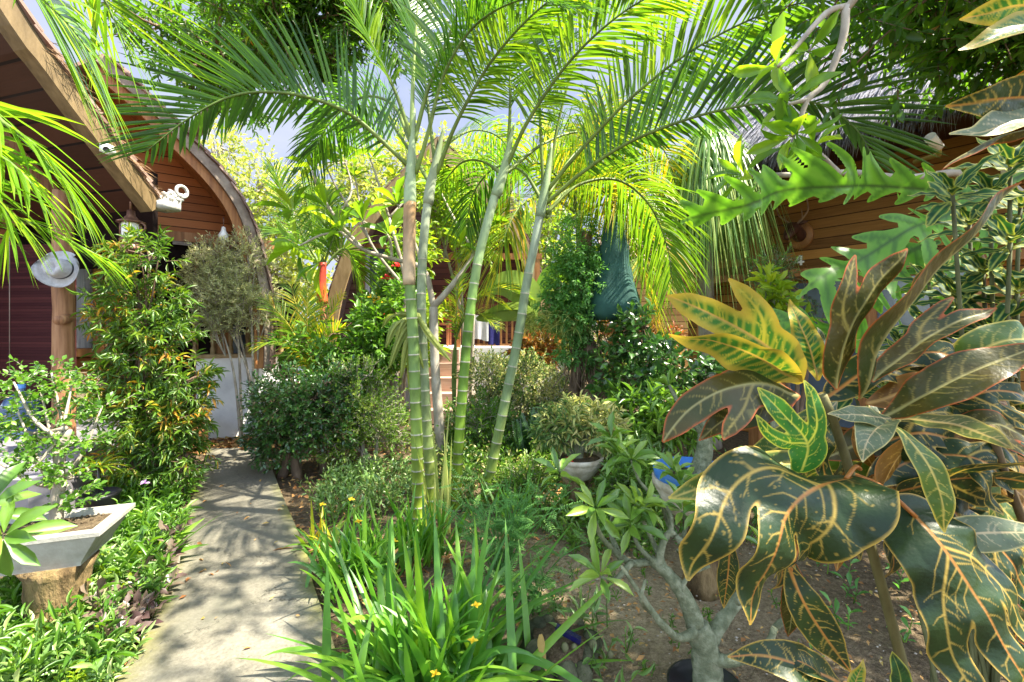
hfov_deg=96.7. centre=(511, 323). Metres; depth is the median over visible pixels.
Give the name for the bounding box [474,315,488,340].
towel
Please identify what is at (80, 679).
round leaf plant
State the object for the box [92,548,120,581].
narrow leaf plant
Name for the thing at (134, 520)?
narrow leaf plant
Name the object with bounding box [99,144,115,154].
security camera
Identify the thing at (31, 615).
silver leaf plant
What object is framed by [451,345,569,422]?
round bush
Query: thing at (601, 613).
seedling
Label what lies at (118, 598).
silver leaf plant
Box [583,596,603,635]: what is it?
seedling
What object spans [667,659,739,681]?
plant pot
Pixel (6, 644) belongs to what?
narrow leaf plant
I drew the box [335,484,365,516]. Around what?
ground cover plant
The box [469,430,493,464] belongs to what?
bedding plant
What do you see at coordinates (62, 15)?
palm tree
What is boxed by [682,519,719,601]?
tree stump
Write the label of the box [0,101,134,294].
cane palm
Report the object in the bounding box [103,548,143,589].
narrow leaf plant
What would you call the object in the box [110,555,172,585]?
purple plant
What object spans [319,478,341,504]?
ground cover plant
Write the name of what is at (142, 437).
willow leaf shrub
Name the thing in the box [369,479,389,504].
ground cover plant
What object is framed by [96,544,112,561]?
silver leaf plant
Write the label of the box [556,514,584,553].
fern plant
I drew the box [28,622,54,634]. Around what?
round leaf plant
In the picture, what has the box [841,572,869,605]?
seedling
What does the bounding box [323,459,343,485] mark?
ground cover plant
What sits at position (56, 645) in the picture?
silver leaf plant
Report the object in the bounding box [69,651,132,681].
silver leaf plant
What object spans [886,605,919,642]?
seedling
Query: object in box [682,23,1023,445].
thatched house
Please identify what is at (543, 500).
fern plant
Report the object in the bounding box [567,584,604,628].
seedling
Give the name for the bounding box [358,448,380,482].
ground cover plant
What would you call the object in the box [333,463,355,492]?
ground cover plant
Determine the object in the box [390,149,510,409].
tree
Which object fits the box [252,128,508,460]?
plumeria tree
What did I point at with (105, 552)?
silver leaf plant
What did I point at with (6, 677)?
round leaf plant
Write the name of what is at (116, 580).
silver leaf plant
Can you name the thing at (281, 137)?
sky
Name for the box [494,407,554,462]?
upright fern
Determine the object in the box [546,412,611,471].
leafy shrub
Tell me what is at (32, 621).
silver leaf plant
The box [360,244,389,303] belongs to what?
window
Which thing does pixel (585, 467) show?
plant pot
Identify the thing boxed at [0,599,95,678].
narrow leaf plant
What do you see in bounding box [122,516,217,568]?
strap leaf plant
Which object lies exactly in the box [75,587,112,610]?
silver leaf plant
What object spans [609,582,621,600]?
weed
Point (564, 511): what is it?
fern plant
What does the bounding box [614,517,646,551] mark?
fern plant
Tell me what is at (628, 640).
seedling
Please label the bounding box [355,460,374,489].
ground cover plant
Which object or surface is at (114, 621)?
narrow leaf plant
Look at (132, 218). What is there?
hanging lantern
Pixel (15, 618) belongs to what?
narrow leaf plant
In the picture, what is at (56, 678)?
round leaf plant
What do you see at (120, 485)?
bedding plant
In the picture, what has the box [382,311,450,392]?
staghorn fern
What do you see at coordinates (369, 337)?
bushy shrub
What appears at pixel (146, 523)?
narrow leaf plant
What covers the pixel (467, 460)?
bedding plant
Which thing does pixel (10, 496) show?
desert rose
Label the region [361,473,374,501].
ground cover plant
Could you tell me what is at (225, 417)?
porch wall
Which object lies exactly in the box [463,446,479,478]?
bedding plant
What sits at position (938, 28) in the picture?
vine covered tree
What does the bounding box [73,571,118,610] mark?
narrow leaf plant
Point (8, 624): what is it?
narrow leaf plant
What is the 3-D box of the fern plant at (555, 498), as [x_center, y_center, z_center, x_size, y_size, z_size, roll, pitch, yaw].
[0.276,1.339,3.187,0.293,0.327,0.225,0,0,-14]
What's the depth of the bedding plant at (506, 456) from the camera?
4.21 m
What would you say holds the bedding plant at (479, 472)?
on the ground
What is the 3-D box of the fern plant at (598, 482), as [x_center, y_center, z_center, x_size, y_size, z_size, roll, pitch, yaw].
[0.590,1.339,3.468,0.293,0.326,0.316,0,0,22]
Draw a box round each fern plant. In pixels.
[526,487,553,521]
[534,493,561,531]
[536,495,569,538]
[538,481,565,516]
[551,489,579,517]
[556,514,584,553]
[557,495,588,544]
[558,479,572,502]
[559,495,585,530]
[561,493,579,522]
[570,480,605,515]
[578,516,610,553]
[579,506,609,534]
[581,502,608,546]
[586,513,608,556]
[588,486,631,525]
[589,487,615,544]
[599,520,631,546]
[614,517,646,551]
[631,522,660,558]
[632,503,666,555]
[641,512,663,544]
[653,507,667,536]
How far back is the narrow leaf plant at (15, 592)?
2.17 m
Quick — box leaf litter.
[124,408,940,681]
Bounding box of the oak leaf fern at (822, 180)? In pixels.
[680,142,1023,352]
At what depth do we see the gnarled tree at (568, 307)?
4.98 m
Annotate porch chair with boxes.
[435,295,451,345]
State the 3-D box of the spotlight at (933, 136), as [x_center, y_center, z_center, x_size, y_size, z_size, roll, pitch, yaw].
[3.396,-1.395,3.708,0.134,0.139,0.657,0,0,35]
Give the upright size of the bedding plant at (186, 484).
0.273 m
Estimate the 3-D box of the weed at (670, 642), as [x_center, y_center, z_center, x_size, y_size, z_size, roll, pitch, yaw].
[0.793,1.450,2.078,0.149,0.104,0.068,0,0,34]
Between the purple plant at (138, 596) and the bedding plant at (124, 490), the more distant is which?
the bedding plant at (124, 490)
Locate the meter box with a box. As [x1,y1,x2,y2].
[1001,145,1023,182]
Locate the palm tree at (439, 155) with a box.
[283,0,620,518]
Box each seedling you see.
[409,408,455,534]
[554,598,590,630]
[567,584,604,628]
[582,635,602,681]
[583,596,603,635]
[587,630,654,681]
[589,590,610,625]
[594,636,620,665]
[618,621,647,662]
[819,590,862,629]
[823,559,859,577]
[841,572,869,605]
[886,563,908,590]
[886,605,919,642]
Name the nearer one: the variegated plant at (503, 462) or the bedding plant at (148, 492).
the bedding plant at (148, 492)
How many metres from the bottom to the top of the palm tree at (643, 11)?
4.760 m
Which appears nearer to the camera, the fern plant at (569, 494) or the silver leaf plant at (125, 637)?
the silver leaf plant at (125, 637)
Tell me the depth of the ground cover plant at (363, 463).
4.49 m
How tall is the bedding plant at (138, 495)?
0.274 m
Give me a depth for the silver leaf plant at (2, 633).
1.97 m
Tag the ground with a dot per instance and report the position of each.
(662, 653)
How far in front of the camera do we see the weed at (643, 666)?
1.94 m
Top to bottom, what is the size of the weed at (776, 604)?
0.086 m
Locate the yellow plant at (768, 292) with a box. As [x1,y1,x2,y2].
[745,261,817,427]
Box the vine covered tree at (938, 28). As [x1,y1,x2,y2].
[750,0,1023,128]
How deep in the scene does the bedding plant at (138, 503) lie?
3.38 m
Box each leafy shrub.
[435,385,527,466]
[480,445,560,508]
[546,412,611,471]
[590,435,670,539]
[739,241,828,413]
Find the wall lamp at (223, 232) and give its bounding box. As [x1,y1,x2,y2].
[213,217,231,252]
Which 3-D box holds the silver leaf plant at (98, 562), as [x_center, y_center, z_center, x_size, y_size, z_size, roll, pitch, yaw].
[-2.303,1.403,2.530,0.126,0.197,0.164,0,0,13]
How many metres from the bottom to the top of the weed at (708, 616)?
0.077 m
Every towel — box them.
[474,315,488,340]
[488,321,499,345]
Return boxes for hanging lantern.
[115,202,145,253]
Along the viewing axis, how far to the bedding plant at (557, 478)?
4.15 m
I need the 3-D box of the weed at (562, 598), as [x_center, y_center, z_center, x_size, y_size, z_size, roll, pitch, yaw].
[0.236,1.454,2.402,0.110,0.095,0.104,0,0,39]
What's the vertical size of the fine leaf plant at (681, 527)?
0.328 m
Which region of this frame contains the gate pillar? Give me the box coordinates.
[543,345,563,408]
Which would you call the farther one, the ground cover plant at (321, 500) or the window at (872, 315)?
the window at (872, 315)
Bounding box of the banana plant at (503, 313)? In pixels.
[476,261,563,407]
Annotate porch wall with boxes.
[187,283,305,441]
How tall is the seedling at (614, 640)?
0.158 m
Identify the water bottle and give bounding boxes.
[0,384,41,439]
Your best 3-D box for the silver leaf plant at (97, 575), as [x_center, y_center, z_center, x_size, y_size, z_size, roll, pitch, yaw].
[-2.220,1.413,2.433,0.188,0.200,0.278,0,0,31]
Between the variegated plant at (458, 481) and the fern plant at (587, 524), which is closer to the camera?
the fern plant at (587, 524)
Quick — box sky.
[23,0,841,324]
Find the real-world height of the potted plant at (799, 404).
2.371 m
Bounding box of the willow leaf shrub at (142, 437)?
[53,220,228,498]
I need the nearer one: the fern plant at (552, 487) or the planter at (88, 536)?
the planter at (88, 536)
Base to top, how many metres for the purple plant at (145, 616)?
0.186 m
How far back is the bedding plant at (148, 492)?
3.55 m
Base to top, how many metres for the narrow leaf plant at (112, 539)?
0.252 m
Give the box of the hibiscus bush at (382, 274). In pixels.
[349,236,433,422]
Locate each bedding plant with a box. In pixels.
[108,478,135,502]
[114,480,130,498]
[119,477,149,508]
[119,487,138,503]
[120,479,138,502]
[125,496,155,516]
[133,490,167,512]
[137,472,166,503]
[155,482,173,506]
[156,469,182,499]
[157,469,208,500]
[157,486,181,506]
[159,477,198,506]
[164,473,189,491]
[438,464,449,491]
[439,443,452,466]
[440,454,468,476]
[448,451,475,503]
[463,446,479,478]
[463,453,484,485]
[466,441,489,471]
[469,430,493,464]
[472,465,489,492]
[472,470,497,510]
[484,445,515,472]
[494,469,518,507]
[498,446,520,468]
[499,435,513,468]
[511,459,528,490]
[512,435,525,463]
[518,469,541,502]
[521,470,543,508]
[530,440,549,458]
[548,452,561,485]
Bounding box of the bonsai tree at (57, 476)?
[0,354,141,519]
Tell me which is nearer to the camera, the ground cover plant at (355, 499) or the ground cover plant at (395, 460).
the ground cover plant at (355, 499)
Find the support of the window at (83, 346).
in the wooden house at (215, 196)
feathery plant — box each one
[432,463,590,583]
[443,529,587,616]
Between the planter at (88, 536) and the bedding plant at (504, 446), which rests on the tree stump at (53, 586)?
the planter at (88, 536)
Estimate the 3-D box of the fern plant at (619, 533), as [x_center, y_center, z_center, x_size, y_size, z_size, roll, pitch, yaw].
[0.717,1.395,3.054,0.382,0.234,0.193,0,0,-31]
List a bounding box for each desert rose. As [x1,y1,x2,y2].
[0,461,77,576]
[524,389,633,458]
[533,411,783,681]
[648,367,721,491]
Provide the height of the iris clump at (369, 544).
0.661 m
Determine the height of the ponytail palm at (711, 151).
3.940 m
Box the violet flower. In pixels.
[140,480,149,507]
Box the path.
[114,448,343,681]
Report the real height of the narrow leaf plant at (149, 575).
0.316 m
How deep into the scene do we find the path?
2.45 m
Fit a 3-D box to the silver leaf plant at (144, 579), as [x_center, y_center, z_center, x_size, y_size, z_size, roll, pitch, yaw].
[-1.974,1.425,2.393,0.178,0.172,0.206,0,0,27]
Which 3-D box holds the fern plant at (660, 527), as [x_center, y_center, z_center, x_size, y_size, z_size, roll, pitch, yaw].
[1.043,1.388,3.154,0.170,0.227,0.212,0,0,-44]
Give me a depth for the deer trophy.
5.51 m
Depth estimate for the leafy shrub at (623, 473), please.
3.32 m
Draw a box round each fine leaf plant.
[667,514,682,533]
[746,517,757,543]
[750,506,757,523]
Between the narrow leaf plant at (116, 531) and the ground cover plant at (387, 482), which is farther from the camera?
the ground cover plant at (387, 482)
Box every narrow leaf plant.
[0,575,22,631]
[0,576,21,612]
[0,578,10,604]
[0,585,21,604]
[0,588,84,636]
[0,598,28,635]
[0,599,20,641]
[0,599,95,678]
[0,622,75,681]
[0,627,37,677]
[6,598,91,656]
[13,593,119,681]
[61,587,129,672]
[72,623,137,681]
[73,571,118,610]
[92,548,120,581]
[99,536,121,552]
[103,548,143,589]
[107,517,126,544]
[112,495,135,528]
[114,507,164,541]
[115,505,154,544]
[117,529,163,559]
[119,496,157,532]
[123,496,185,518]
[123,536,181,575]
[127,512,180,549]
[127,546,175,581]
[129,506,194,545]
[130,541,168,568]
[133,487,176,523]
[134,552,176,603]
[135,508,184,535]
[143,496,203,534]
[146,496,183,516]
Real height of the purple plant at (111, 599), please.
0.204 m
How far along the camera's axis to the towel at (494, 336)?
8.02 m
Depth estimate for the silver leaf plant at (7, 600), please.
2.19 m
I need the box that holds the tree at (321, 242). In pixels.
[254,139,381,409]
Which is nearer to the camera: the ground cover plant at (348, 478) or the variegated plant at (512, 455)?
the ground cover plant at (348, 478)
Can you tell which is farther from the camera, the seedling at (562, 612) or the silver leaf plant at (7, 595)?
the silver leaf plant at (7, 595)
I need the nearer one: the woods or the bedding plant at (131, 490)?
the bedding plant at (131, 490)
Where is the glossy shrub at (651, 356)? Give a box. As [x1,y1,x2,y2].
[585,297,727,452]
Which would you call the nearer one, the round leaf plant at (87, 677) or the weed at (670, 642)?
the round leaf plant at (87, 677)
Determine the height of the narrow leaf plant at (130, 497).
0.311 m
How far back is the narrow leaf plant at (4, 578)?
2.35 m
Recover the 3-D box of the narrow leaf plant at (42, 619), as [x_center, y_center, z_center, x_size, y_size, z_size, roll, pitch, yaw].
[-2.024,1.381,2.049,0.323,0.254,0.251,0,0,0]
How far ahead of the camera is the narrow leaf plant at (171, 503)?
3.31 m
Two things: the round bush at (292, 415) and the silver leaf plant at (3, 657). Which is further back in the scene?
the round bush at (292, 415)
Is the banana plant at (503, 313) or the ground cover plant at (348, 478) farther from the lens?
the banana plant at (503, 313)
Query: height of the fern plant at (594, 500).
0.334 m
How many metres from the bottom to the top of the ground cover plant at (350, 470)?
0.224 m
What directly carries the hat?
hanging from the porch house at (38, 323)
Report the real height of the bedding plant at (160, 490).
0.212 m
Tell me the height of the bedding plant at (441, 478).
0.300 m
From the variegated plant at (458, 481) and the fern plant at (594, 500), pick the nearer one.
the fern plant at (594, 500)
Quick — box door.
[114,240,222,407]
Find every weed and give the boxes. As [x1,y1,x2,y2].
[549,584,563,611]
[566,561,580,579]
[571,581,594,606]
[606,562,617,577]
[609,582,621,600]
[627,628,638,643]
[638,567,645,577]
[638,659,656,676]
[641,581,651,594]
[661,612,676,627]
[669,630,691,653]
[704,605,714,621]
[767,589,780,608]
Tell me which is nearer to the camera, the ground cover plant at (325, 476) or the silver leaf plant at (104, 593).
the silver leaf plant at (104, 593)
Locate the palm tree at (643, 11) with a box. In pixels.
[423,0,709,511]
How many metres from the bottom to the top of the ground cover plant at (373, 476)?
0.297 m
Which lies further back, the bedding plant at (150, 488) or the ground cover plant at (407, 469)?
the ground cover plant at (407, 469)
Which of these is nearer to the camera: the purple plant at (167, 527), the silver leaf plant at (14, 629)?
the silver leaf plant at (14, 629)
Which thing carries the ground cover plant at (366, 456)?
on the ground
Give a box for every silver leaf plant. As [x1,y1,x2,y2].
[0,579,21,603]
[0,611,16,645]
[0,636,47,678]
[0,653,35,681]
[1,619,30,636]
[3,595,21,616]
[4,619,38,646]
[13,627,55,681]
[18,600,68,640]
[23,617,81,667]
[23,631,115,681]
[27,606,79,643]
[28,621,97,681]
[38,623,127,681]
[40,616,89,653]
[58,612,90,660]
[60,581,96,618]
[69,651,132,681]
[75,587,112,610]
[81,587,132,617]
[90,572,121,611]
[92,556,102,573]
[92,565,128,586]
[92,569,114,586]
[92,602,132,633]
[92,614,139,657]
[93,555,114,576]
[95,566,125,582]
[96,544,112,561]
[99,549,137,563]
[100,533,132,558]
[100,539,133,573]
[101,620,155,667]
[109,568,146,602]
[114,581,159,618]
[119,534,138,552]
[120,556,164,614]
[124,573,159,604]
[128,554,165,573]
[133,539,168,565]
[136,523,173,548]
[164,507,195,521]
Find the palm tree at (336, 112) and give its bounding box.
[90,0,607,529]
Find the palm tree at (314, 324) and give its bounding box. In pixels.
[245,276,357,444]
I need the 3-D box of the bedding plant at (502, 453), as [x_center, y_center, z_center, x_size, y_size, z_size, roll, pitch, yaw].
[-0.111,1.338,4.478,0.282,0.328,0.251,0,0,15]
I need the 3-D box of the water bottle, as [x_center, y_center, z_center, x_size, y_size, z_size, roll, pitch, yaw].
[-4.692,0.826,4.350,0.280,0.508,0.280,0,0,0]
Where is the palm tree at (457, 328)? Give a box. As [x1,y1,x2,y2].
[426,268,536,425]
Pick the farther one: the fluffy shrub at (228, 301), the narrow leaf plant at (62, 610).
the fluffy shrub at (228, 301)
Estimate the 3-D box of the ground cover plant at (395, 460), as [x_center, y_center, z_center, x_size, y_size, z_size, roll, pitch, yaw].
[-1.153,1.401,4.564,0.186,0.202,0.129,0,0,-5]
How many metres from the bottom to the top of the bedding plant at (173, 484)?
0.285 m
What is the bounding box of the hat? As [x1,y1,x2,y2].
[31,251,78,287]
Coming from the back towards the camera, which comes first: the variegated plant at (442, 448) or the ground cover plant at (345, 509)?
the variegated plant at (442, 448)
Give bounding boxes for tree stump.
[15,550,99,633]
[560,476,588,521]
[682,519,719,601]
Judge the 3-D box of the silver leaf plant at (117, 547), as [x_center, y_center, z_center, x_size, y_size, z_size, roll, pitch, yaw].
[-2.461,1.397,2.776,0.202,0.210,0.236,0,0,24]
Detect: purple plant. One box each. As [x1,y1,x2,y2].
[78,577,152,618]
[85,595,116,630]
[96,608,135,666]
[105,591,138,617]
[106,599,152,638]
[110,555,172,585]
[111,570,167,597]
[129,589,167,628]
[131,591,162,628]
[137,536,187,567]
[143,525,183,552]
[143,567,187,594]
[151,543,179,570]
[158,516,194,538]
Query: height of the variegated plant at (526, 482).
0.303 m
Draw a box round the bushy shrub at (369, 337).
[268,272,427,448]
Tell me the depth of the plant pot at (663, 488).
2.56 m
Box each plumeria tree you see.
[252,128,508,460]
[307,112,420,429]
[704,0,1023,197]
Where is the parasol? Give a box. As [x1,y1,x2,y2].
[585,177,639,378]
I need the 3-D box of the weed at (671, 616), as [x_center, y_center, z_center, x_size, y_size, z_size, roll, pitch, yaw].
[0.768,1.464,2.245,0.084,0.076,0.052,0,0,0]
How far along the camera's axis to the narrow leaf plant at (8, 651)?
1.82 m
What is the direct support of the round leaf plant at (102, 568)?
on the ground
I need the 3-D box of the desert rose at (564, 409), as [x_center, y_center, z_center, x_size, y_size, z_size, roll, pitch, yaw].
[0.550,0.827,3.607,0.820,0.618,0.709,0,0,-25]
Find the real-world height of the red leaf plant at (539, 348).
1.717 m
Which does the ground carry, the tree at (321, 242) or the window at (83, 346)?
the tree at (321, 242)
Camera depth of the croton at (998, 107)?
0.62 m
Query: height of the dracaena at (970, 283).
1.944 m
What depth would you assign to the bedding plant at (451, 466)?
4.26 m
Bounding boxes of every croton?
[662,181,1023,681]
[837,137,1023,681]
[942,0,1023,169]
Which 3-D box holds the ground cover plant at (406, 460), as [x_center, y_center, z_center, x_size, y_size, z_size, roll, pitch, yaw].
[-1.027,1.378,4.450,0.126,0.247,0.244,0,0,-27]
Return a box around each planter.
[0,503,134,576]
[519,614,613,681]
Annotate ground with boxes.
[0,327,1023,681]
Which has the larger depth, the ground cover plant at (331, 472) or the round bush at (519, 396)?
the round bush at (519, 396)
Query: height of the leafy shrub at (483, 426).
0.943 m
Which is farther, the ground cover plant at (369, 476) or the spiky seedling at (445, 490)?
the ground cover plant at (369, 476)
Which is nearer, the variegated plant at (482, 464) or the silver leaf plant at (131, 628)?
the silver leaf plant at (131, 628)
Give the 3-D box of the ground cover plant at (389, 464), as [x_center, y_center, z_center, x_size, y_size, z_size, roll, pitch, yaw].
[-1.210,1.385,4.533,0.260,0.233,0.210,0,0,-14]
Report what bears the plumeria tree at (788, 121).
on the ground
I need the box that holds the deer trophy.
[776,199,813,249]
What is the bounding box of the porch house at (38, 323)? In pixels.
[0,0,188,511]
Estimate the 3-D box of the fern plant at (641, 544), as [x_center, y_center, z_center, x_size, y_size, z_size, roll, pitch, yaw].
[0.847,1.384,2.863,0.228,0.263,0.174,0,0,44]
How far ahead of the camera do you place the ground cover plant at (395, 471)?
4.12 m
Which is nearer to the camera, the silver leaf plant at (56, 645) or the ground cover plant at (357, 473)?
the silver leaf plant at (56, 645)
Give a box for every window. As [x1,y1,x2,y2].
[76,269,103,356]
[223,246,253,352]
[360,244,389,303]
[781,281,876,427]
[858,272,987,405]
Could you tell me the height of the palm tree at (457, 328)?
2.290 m
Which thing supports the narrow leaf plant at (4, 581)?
on the ground
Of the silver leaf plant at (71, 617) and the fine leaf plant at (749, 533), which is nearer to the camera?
the silver leaf plant at (71, 617)
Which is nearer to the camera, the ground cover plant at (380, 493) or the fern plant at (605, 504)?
the fern plant at (605, 504)
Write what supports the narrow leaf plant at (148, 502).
on the ground
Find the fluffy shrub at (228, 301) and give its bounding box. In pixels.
[168,225,284,446]
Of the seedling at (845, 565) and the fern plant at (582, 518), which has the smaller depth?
the seedling at (845, 565)
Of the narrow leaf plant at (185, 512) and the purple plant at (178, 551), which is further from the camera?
the narrow leaf plant at (185, 512)
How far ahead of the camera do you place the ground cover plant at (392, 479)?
3.78 m
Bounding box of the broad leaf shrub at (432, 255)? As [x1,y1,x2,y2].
[384,219,450,421]
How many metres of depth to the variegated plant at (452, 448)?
4.64 m
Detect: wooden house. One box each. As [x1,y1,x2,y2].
[0,54,277,449]
[327,136,550,423]
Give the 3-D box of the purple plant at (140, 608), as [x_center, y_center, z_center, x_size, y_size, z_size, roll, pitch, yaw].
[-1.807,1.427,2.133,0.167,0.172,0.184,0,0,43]
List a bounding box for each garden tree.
[183,82,329,307]
[287,115,495,377]
[458,111,639,289]
[593,148,670,253]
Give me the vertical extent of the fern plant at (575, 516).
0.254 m
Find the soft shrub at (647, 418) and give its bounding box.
[598,377,726,458]
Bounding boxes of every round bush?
[234,352,371,481]
[307,351,410,478]
[451,345,569,422]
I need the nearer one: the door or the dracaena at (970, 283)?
the dracaena at (970, 283)
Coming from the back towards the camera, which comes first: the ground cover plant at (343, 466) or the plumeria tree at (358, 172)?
the plumeria tree at (358, 172)
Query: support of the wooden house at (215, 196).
on the ground
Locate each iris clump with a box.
[238,507,633,681]
[275,497,363,552]
[287,495,428,603]
[334,483,469,578]
[467,458,566,544]
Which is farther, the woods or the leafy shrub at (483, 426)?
the woods
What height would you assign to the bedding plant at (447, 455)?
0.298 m
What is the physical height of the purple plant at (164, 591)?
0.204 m
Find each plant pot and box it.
[557,449,603,480]
[652,456,712,518]
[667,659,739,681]
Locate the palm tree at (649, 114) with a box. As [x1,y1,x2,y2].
[439,0,956,503]
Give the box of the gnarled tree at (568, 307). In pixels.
[513,209,611,459]
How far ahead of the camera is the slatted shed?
9.55 m
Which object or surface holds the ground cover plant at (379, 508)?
on the ground
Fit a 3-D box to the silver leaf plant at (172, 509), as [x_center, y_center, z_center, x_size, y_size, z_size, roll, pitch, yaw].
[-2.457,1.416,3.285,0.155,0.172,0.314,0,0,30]
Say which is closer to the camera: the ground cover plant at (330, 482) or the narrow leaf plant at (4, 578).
the narrow leaf plant at (4, 578)
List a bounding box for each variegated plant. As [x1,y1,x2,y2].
[424,463,473,501]
[433,433,452,460]
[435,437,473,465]
[435,444,449,476]
[436,442,452,459]
[448,470,469,510]
[462,458,482,491]
[463,471,477,505]
[464,440,478,469]
[464,476,506,514]
[465,454,504,490]
[495,454,518,477]
[499,468,521,500]
[506,445,520,469]
[509,473,545,500]
[510,480,524,506]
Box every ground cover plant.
[298,466,334,502]
[305,467,329,493]
[311,485,331,519]
[313,480,326,511]
[314,480,354,513]
[314,486,348,523]
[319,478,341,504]
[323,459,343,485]
[324,474,345,508]
[326,462,346,488]
[326,484,376,518]
[327,458,342,493]
[328,477,353,509]
[330,454,357,479]
[333,459,360,496]
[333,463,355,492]
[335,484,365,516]
[342,450,364,483]
[344,455,373,487]
[345,464,359,483]
[345,474,362,504]
[347,454,377,474]
[350,492,369,525]
[353,469,383,493]
[353,496,373,518]
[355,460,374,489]
[357,481,394,517]
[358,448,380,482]
[358,472,387,500]
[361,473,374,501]
[364,480,377,513]
[365,466,391,491]
[365,468,407,492]
[367,447,383,473]
[367,450,388,477]
[368,454,391,484]
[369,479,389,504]
[375,447,402,479]
[377,452,402,474]
[381,470,396,505]
[382,480,407,509]
[387,454,404,472]
[387,458,402,490]
[389,475,403,499]
[390,475,407,511]
[397,464,411,488]
[398,456,410,477]
[399,466,411,488]
[402,457,410,480]
[403,467,411,493]
[404,476,425,506]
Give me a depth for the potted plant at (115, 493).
3.29 m
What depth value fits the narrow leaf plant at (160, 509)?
3.33 m
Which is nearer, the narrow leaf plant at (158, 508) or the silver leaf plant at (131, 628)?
the silver leaf plant at (131, 628)
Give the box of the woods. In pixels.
[265,234,608,359]
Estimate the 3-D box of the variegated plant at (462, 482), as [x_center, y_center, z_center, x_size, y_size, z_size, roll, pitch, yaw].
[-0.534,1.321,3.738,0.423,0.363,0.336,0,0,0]
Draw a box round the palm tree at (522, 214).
[450,74,696,419]
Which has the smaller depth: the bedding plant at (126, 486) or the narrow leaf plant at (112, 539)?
the narrow leaf plant at (112, 539)
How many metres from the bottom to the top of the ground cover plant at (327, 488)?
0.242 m
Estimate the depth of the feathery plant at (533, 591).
2.36 m
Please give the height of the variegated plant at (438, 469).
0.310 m
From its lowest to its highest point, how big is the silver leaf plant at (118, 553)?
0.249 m
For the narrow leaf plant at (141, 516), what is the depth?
3.08 m
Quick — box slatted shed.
[599,238,687,394]
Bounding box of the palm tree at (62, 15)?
[12,0,213,155]
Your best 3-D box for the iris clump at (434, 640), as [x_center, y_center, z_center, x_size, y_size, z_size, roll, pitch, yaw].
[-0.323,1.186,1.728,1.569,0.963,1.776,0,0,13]
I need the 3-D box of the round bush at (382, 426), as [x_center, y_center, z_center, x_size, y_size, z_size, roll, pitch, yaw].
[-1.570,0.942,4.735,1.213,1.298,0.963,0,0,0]
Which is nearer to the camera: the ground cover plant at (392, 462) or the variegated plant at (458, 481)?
the variegated plant at (458, 481)
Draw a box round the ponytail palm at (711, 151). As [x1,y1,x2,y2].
[631,124,804,449]
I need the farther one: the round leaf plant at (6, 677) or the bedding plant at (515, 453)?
the bedding plant at (515, 453)
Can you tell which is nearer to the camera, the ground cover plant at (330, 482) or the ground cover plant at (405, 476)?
the ground cover plant at (330, 482)
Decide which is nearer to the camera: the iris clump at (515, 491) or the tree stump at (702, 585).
the tree stump at (702, 585)
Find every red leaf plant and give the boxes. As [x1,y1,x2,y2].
[502,314,566,395]
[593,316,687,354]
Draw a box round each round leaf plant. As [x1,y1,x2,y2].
[3,656,29,681]
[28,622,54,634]
[53,659,81,681]
[67,668,93,681]
[68,655,102,681]
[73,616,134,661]
[80,596,101,611]
[100,565,131,586]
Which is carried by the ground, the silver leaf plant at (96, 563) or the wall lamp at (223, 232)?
the silver leaf plant at (96, 563)
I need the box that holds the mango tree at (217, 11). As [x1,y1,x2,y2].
[78,0,515,398]
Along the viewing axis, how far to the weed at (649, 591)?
2.51 m
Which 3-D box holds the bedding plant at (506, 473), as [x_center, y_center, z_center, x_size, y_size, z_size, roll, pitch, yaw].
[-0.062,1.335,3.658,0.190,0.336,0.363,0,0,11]
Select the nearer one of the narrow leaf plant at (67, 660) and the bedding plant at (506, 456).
the narrow leaf plant at (67, 660)
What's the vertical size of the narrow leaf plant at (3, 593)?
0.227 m
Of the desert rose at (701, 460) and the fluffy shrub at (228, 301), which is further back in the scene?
the fluffy shrub at (228, 301)
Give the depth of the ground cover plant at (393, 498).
3.71 m
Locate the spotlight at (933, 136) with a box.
[913,132,943,163]
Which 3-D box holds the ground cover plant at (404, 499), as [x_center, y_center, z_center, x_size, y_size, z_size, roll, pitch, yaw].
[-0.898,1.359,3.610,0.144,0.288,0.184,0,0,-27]
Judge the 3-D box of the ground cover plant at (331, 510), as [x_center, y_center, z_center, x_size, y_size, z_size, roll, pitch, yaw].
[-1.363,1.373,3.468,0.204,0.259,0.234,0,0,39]
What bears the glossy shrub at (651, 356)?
on the ground
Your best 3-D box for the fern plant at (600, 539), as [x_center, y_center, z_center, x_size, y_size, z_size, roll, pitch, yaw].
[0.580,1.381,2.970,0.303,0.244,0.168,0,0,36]
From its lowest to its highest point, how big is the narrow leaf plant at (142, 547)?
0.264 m
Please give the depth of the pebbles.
2.37 m
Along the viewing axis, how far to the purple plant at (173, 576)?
2.51 m
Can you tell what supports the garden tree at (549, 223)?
on the ground
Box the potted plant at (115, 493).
[71,452,129,508]
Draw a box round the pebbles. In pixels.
[444,502,939,680]

